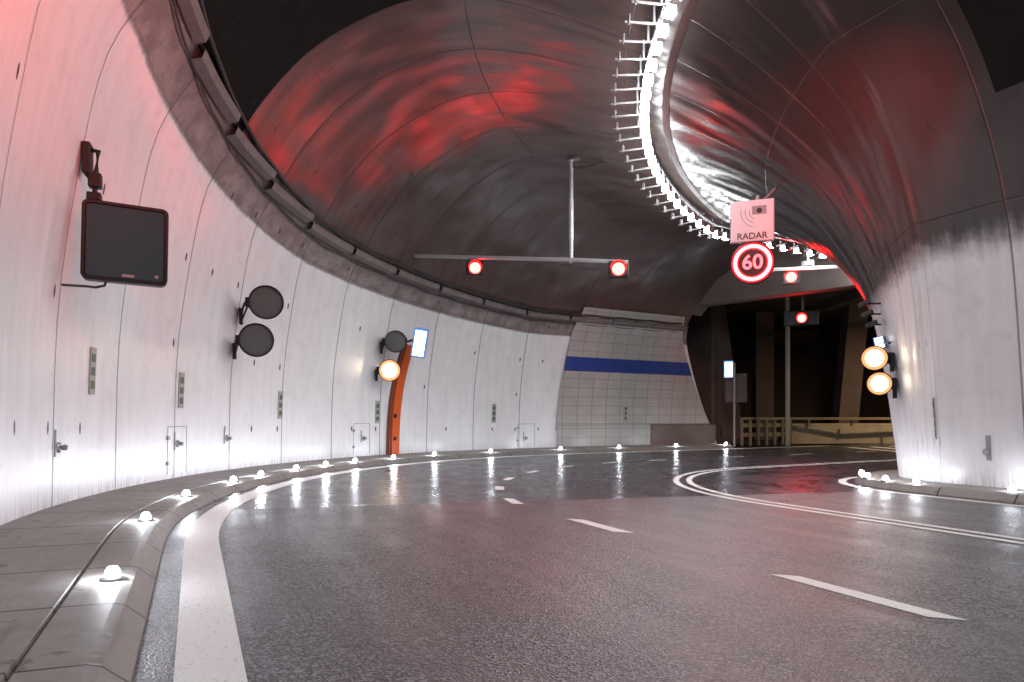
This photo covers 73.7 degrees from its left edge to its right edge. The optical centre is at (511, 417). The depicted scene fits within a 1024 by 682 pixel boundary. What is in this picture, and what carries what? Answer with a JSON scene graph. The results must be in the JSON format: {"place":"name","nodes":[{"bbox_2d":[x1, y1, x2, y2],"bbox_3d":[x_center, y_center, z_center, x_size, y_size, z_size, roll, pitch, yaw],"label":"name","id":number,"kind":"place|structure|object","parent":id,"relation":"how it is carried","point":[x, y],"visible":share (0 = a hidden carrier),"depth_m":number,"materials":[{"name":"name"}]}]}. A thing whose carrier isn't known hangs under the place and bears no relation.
{"place":"outdoors","nodes":[
{"label":"outdoors","id":0,"kind":"place"},
{"bbox_2d":[0,443,733,681],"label":"walkway","id":1,"kind":"structure","parent":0,"point":[66,615],"depth_m":4.69,"materials":[{"name":"concrete"}]},
{"bbox_2d":[99,566,125,581],"bbox_3d":[-2.430,0.941,4.154,0.140,0.083,0.140,0,0,0],"label":"kerb marker light","id":2,"kind":"object","parent":1,"relation":"on","point":[112,573],"visible":1,"depth_m":4.12,"materials":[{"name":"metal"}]},
{"bbox_2d":[138,512,153,521],"bbox_3d":[-3.495,0.941,6.516,0.140,0.083,0.140,0,0,0],"label":"kerb marker light","id":3,"kind":"object","parent":1,"relation":"on","point":[145,516],"visible":1,"depth_m":6.48,"materials":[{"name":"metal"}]},
{"bbox_2d":[180,490,191,496],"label":"kerb marker light","id":4,"kind":"object","parent":1,"relation":"on","point":[186,493],"visible":1,"depth_m":8.48,"materials":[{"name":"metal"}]},
{"bbox_2d":[229,476,237,481],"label":"kerb marker light","id":5,"kind":"object","parent":1,"relation":"on","point":[233,478],"visible":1,"depth_m":10.45,"materials":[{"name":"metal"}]},
{"bbox_2d":[132,443,1023,681],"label":"road","id":6,"kind":"structure","parent":0,"point":[456,571],"depth_m":4.76,"materials":[{"name":"grey asphalt"}]},
{"bbox_2d":[0,0,1023,524],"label":"road tunnel","id":7,"kind":"structure","parent":6,"relation":"on","point":[326,168],"depth_m":11.01,"materials":[{"name":"paint"}]},
{"bbox_2d":[54,430,68,456],"bbox_3d":[-5.003,0.280,7.569,0.130,0.300,0.169,0,0,-14],"label":"wall lock knob","id":8,"kind":"object","parent":7,"relation":"attached to","point":[59,447],"depth_m":7.54,"materials":[{"name":"metal"}]},
{"bbox_2d":[88,347,96,394],"bbox_3d":[-5.202,-0.580,8.459,0.053,0.580,0.152,0,0,-10],"label":"distance marker plate","id":9,"kind":"object","parent":7,"relation":"attached to","point":[92,370],"visible":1,"depth_m":8.43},
{"bbox_2d":[61,141,168,288],"bbox_3d":[-4.418,-2.203,7.622,1.045,1.633,0.345,0,0,-37],"label":"variable message panel","id":10,"kind":"object","parent":7,"relation":"attached to","point":[125,244],"visible":1,"depth_m":7.56,"materials":[{"name":"black plastic"}]},
{"bbox_2d":[166,426,186,474],"bbox_3d":[-5.433,0.519,11.064,0.048,0.762,0.643,0,0,0],"label":"service hatch","id":11,"kind":"object","parent":7,"relation":"attached to","point":[167,439],"visible":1,"depth_m":10.79,"materials":[{"name":"grey paint"}]},
{"bbox_2d":[174,431,183,449],"bbox_3d":[-5.403,0.370,11.065,0.131,0.300,0.169,0,0,0],"label":"wall lock knob","id":12,"kind":"object","parent":7,"relation":"attached to","point":[177,443],"depth_m":11.04,"materials":[{"name":"metal"}]},
{"bbox_2d":[178,372,184,407],"bbox_3d":[-5.408,-0.450,11.154,0.056,0.580,0.153,0,0,0],"label":"distance marker plate","id":13,"kind":"object","parent":7,"relation":"attached to","point":[181,390],"visible":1,"depth_m":11.13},
{"bbox_2d":[224,428,231,443],"bbox_3d":[-5.272,0.330,12.671,0.130,0.300,0.169,0,0,8],"label":"wall lock knob","id":14,"kind":"object","parent":7,"relation":"attached to","point":[227,438],"depth_m":12.65,"materials":[{"name":"metal"}]},
{"bbox_2d":[232,323,273,358],"bbox_3d":[-4.787,-1.410,12.573,0.839,0.640,0.403,0,0,0],"label":"round warning light","id":15,"kind":"object","parent":7,"relation":"attached to","point":[254,339],"visible":1,"depth_m":12.48,"materials":[{"name":"black plastic"}]},
{"bbox_2d":[239,285,283,324],"bbox_3d":[-4.644,-2.080,12.592,0.912,0.680,0.441,0,0,0],"label":"round warning light","id":16,"kind":"object","parent":7,"relation":"attached to","point":[264,301],"visible":1,"depth_m":12.48,"materials":[{"name":"black plastic"}]},
{"bbox_2d":[277,391,282,418],"bbox_3d":[-4.904,-0.270,14.443,0.052,0.580,0.152,0,0,16],"label":"distance marker plate","id":17,"kind":"object","parent":7,"relation":"attached to","point":[280,406],"visible":1,"depth_m":14.43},
{"bbox_2d":[352,423,369,453],"bbox_3d":[-3.792,0.519,17.186,0.049,0.762,0.643,0,0,28],"label":"service hatch","id":18,"kind":"object","parent":7,"relation":"attached to","point":[353,446],"visible":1,"depth_m":17.02,"materials":[{"name":"grey paint"}]},
{"bbox_2d":[375,401,379,422],"bbox_3d":[-3.487,-0.150,17.678,0.052,0.580,0.152,0,0,31],"label":"distance marker plate","id":19,"kind":"object","parent":7,"relation":"attached to","point":[377,411],"visible":1,"depth_m":17.66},
{"bbox_2d":[375,359,400,380],"bbox_3d":[-3.162,-1.200,17.381,0.692,0.560,0.340,0,0,0],"label":"round warning light","id":20,"kind":"object","parent":7,"relation":"attached to","point":[388,370],"visible":1,"depth_m":17.28,"materials":[{"name":"white plastic"}]},
{"bbox_2d":[380,330,406,353],"bbox_3d":[-3.022,-1.925,17.374,0.712,0.570,0.324,0,0,0],"label":"round warning light","id":21,"kind":"object","parent":7,"relation":"attached to","point":[394,341],"visible":1,"depth_m":17.28,"materials":[{"name":"black plastic"}]},
{"bbox_2d":[386,344,411,454],"bbox_3d":[-2.983,-0.490,18.207,0.799,2.920,0.302,0,0,-23],"label":"emergency niche frame","id":22,"kind":"object","parent":7,"relation":"attached to","point":[394,412],"visible":0.91,"depth_m":18.08,"materials":[{"name":"orange paint"}]},
{"bbox_2d":[407,327,428,358],"bbox_3d":[-2.610,-1.920,17.743,1.032,0.805,0.384,0,0,39],"label":"illuminated emergency sign","id":23,"kind":"object","parent":7,"relation":"attached to","point":[419,340],"visible":0.94,"depth_m":17.49,"materials":[{"name":"grey paint"}]},
{"bbox_2d":[492,404,495,422],"bbox_3d":[-0.560,-0.140,21.033,0.152,0.580,0.056,0,0,-39],"label":"distance marker plate","id":24,"kind":"object","parent":7,"relation":"attached to","point":[493,413],"visible":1,"depth_m":21.02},
{"bbox_2d":[414,156,628,278],"bbox_3d":[0.211,-4.310,15.616,6.153,2.740,0.569,0,0,30],"label":"overhead signal gantry","id":25,"kind":"object","parent":7,"relation":"attached to","point":[618,269],"visible":0.96,"depth_m":14.98,"materials":[{"name":"metal"}]},
{"bbox_2d":[517,424,534,445],"bbox_3d":[0.439,0.544,21.798,0.697,0.712,0.051,0,0,-35],"label":"service hatch","id":26,"kind":"object","parent":7,"relation":"attached to","point":[534,435],"visible":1,"depth_m":21.98,"materials":[{"name":"grey paint"}]},
{"bbox_2d":[623,405,627,421],"bbox_3d":[3.937,-0.160,23.793,0.140,0.580,0.113,0,0,-30],"label":"distance marker plate","id":27,"kind":"object","parent":7,"relation":"attached to","point":[625,414],"visible":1,"depth_m":23.75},
{"bbox_2d":[566,307,687,362],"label":"tiles","id":28,"kind":"object","parent":7,"relation":"attached to","point":[610,341],"visible":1,"depth_m":23.10,"materials":[{"name":"white tile"}]},
{"bbox_2d":[564,356,691,375],"bbox_3d":[4.173,-1.772,23.637,5.696,0.464,0.103,0,0,-30],"label":"blue band","id":29,"kind":"object","parent":7,"relation":"attached to","point":[586,364],"visible":1,"depth_m":23.48,"materials":[{"name":"paint"}]},
{"bbox_2d":[556,371,709,430],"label":"tiles","id":30,"kind":"object","parent":7,"relation":"attached to","point":[593,398],"visible":1,"depth_m":23.74,"materials":[{"name":"white tile"}]},
{"bbox_2d":[662,0,729,222],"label":"cable tray","id":31,"kind":"object","parent":7,"relation":"on","point":[682,29],"visible":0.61,"depth_m":11.59,"materials":[{"name":"paint"}]},
{"bbox_2d":[642,0,798,242],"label":"carrier rail","id":32,"kind":"object","parent":7,"relation":"attached to","point":[674,189],"visible":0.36,"depth_m":14.28,"materials":[{"name":"metal"}]},
{"bbox_2d":[611,0,830,260],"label":"mounting brackets","id":33,"kind":"object","parent":7,"relation":"attached to","point":[640,59],"visible":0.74,"depth_m":12.28,"materials":[{"name":"metal"}]},
{"bbox_2d":[640,0,825,256],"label":"lamp housings","id":34,"kind":"object","parent":33,"relation":"hanging from","point":[721,235],"visible":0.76,"depth_m":13.30,"materials":[{"name":"grey paint"}]},
{"bbox_2d":[641,8,825,257],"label":"lamp faces","id":35,"kind":"object","parent":34,"relation":"attached to","point":[668,13],"visible":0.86,"depth_m":11.91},
{"bbox_2d":[730,188,776,284],"bbox_3d":[4.352,-3.287,12.013,0.980,1.877,0.353,0,0,0],"label":"speed limit sign with radar panel","id":36,"kind":"object","parent":7,"relation":"attached to","point":[752,261],"visible":1,"depth_m":11.98,"materials":[{"name":"grey paint"}]},
{"bbox_2d":[773,247,839,284],"bbox_3d":[8.043,-4.060,17.254,3.446,1.120,0.417,0,0,39],"label":"overhead signal gantry","id":37,"kind":"object","parent":7,"relation":"attached to","point":[791,275],"visible":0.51,"depth_m":17.72,"materials":[{"name":"metal"}]},
{"bbox_2d":[858,299,880,327],"bbox_3d":[5.855,-1.710,11.185,0.326,0.466,0.198,0,0,20],"label":"wall sensor unit","id":38,"kind":"object","parent":7,"relation":"attached to","point":[868,312],"depth_m":11.14,"materials":[{"name":"plastic"}]},
{"bbox_2d":[861,346,894,371],"bbox_3d":[5.899,-0.950,11.027,0.483,0.420,0.200,0,0,26],"label":"round warning light","id":39,"kind":"object","parent":7,"relation":"attached to","point":[874,358],"visible":1,"depth_m":10.97,"materials":[{"name":"white plastic"}]},
{"bbox_2d":[866,372,896,398],"bbox_3d":[5.968,-0.525,11.032,0.439,0.430,0.202,0,0,26],"label":"round warning light","id":40,"kind":"object","parent":7,"relation":"attached to","point":[880,383],"visible":1,"depth_m":10.97,"materials":[{"name":"white glass"}]},
{"bbox_2d":[873,336,890,347],"bbox_3d":[6.053,-1.230,11.120,0.176,0.223,0.348,0,0,-24],"label":"illuminated emergency sign","id":41,"kind":"object","parent":7,"relation":"attached to","point":[879,341],"visible":0.82,"depth_m":11.13,"materials":[{"name":"grey paint"}]},
{"bbox_2d":[932,398,936,438],"bbox_3d":[6.347,0.010,10.246,0.093,0.620,0.016,0,0,-21],"label":"distance marker plate","id":42,"kind":"object","parent":7,"relation":"attached to","point":[934,418],"visible":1,"depth_m":10.24,"materials":[{"name":"white metal"}]},
{"bbox_2d":[982,436,991,460],"bbox_3d":[6.688,0.425,9.619,0.060,0.350,0.120,0,0,-25],"label":"wall lock knob","id":43,"kind":"object","parent":7,"relation":"attached to","point":[986,451],"depth_m":9.58,"materials":[{"name":"metal"}]},
{"bbox_2d":[173,446,1023,681],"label":"road markings","id":44,"kind":"object","parent":6,"relation":"on","point":[208,647],"visible":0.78,"depth_m":4.36,"materials":[{"name":"paint"}]},
{"bbox_2d":[792,423,894,443],"bbox_3d":[20.788,0.670,29.674,18.480,0.860,0.808,0,0,-4],"label":"concrete barrier","id":45,"kind":"object","parent":6,"relation":"on","point":[826,433],"visible":0.36,"depth_m":29.16,"materials":[{"name":"beige concrete"}]},
{"bbox_2d":[854,470,1023,504],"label":"walkway","id":46,"kind":"structure","parent":6,"relation":"on","point":[897,482],"depth_m":9.73,"materials":[{"name":"concrete"}]},
{"bbox_2d":[880,476,890,480],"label":"kerb marker light","id":47,"kind":"object","parent":46,"relation":"on","point":[885,478],"visible":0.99,"depth_m":10.59,"materials":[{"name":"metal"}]},
{"bbox_2d":[912,478,921,483],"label":"kerb marker light","id":48,"kind":"object","parent":46,"relation":"on","point":[916,481],"visible":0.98,"depth_m":10.10,"materials":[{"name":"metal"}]},
{"bbox_2d":[1006,486,1017,491],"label":"kerb marker light","id":49,"kind":"object","parent":46,"relation":"on","point":[1011,488],"visible":0.91,"depth_m":9.01,"materials":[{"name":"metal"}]},
{"bbox_2d":[557,424,715,446],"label":"plinth","id":50,"kind":"structure","parent":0,"point":[595,435],"depth_m":23.97,"materials":[{"name":"white tile"}]},
{"bbox_2d":[732,437,884,447],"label":"ground","id":51,"kind":"structure","parent":0,"point":[762,443],"depth_m":29.66,"materials":[{"name":"grey concrete"}]},
{"bbox_2d":[687,305,719,443],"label":"side wall","id":52,"kind":"structure","parent":51,"relation":"on","point":[703,339],"depth_m":27.70,"materials":[{"name":"concrete"}]},
{"bbox_2d":[720,436,748,444],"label":"base block","id":53,"kind":"structure","parent":51,"relation":"on","point":[728,440],"depth_m":28.45,"materials":[{"name":"concrete"}]},
{"bbox_2d":[720,305,740,435],"bbox_3d":[8.850,-2.100,28.950,1.800,6.400,0.700,0,0,0],"label":"shaft","id":54,"kind":"object","parent":53,"relation":"on","point":[726,418],"visible":0.17,"depth_m":28.60,"materials":[{"name":"concrete"}]},
{"bbox_2d":[724,361,746,446],"bbox_3d":[8.569,-0.540,26.212,0.866,3.280,0.593,0,0,15],"label":"illuminated emergency sign","id":55,"kind":"object","parent":51,"relation":"on","point":[735,387],"visible":1,"depth_m":26.11,"materials":[{"name":"grey metal"}]},
{"bbox_2d":[752,436,777,439],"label":"base block","id":56,"kind":"structure","parent":51,"relation":"on","point":[763,438],"depth_m":33.85,"materials":[{"name":"concrete"}]},
{"bbox_2d":[751,311,773,432],"bbox_3d":[12.600,-2.100,34.350,0.900,6.400,0.700,0,0,0],"label":"shaft","id":57,"kind":"object","parent":56,"relation":"on","point":[762,363],"visible":0.75,"depth_m":34.00,"materials":[{"name":"concrete"}]},
{"bbox_2d":[784,295,818,445],"bbox_3d":[9.932,-1.850,24.593,1.040,5.900,5.281,0,0,12],"label":"signal mast","id":58,"kind":"object","parent":51,"relation":"on","point":[802,317],"visible":0.92,"depth_m":26.91,"materials":[{"name":"metal"}]},
{"bbox_2d":[729,330,888,436],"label":"back wall","id":59,"kind":"structure","parent":51,"relation":"on","point":[813,360],"depth_m":41.75,"materials":[{"name":"concrete"}]},
{"bbox_2d":[727,288,874,329],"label":"roof slab","id":60,"kind":"structure","parent":59,"relation":"on","point":[739,318],"depth_m":34.04,"materials":[{"name":"concrete"}]},
{"bbox_2d":[725,301,752,313],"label":"roof beam","id":61,"kind":"structure","parent":60,"relation":"attached to","point":[731,307],"depth_m":30.46,"materials":[{"name":"concrete"}]},
{"bbox_2d":[745,288,863,336],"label":"roof beam","id":62,"kind":"structure","parent":60,"relation":"attached to","point":[841,300],"depth_m":30.64,"materials":[{"name":"concrete"}]},
{"bbox_2d":[819,316,872,336],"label":"roof beam","id":63,"kind":"structure","parent":60,"relation":"attached to","point":[830,331],"depth_m":40.19,"materials":[{"name":"concrete"}]},
{"bbox_2d":[740,417,890,445],"bbox_3d":[14.347,0.540,28.409,11.385,1.120,1.470,0,0,-11],"label":"guard rail","id":64,"kind":"object","parent":51,"relation":"on","point":[766,425],"visible":0.88,"depth_m":27.70,"materials":[{"name":"yellow metal"}]},
{"bbox_3d":[15.200,0.950,31.350,1.200,0.340,1.000,0,0,0],"label":"base block","id":65,"kind":"object","parent":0,"visible":0},
{"bbox_2d":[831,301,868,422],"bbox_3d":[15.500,-2.100,31.350,1.500,6.400,0.700,0,0,0],"label":"shaft","id":66,"kind":"object","parent":65,"relation":"on","point":[850,368],"visible":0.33,"depth_m":31.00,"materials":[{"name":"concrete"}]}
]}

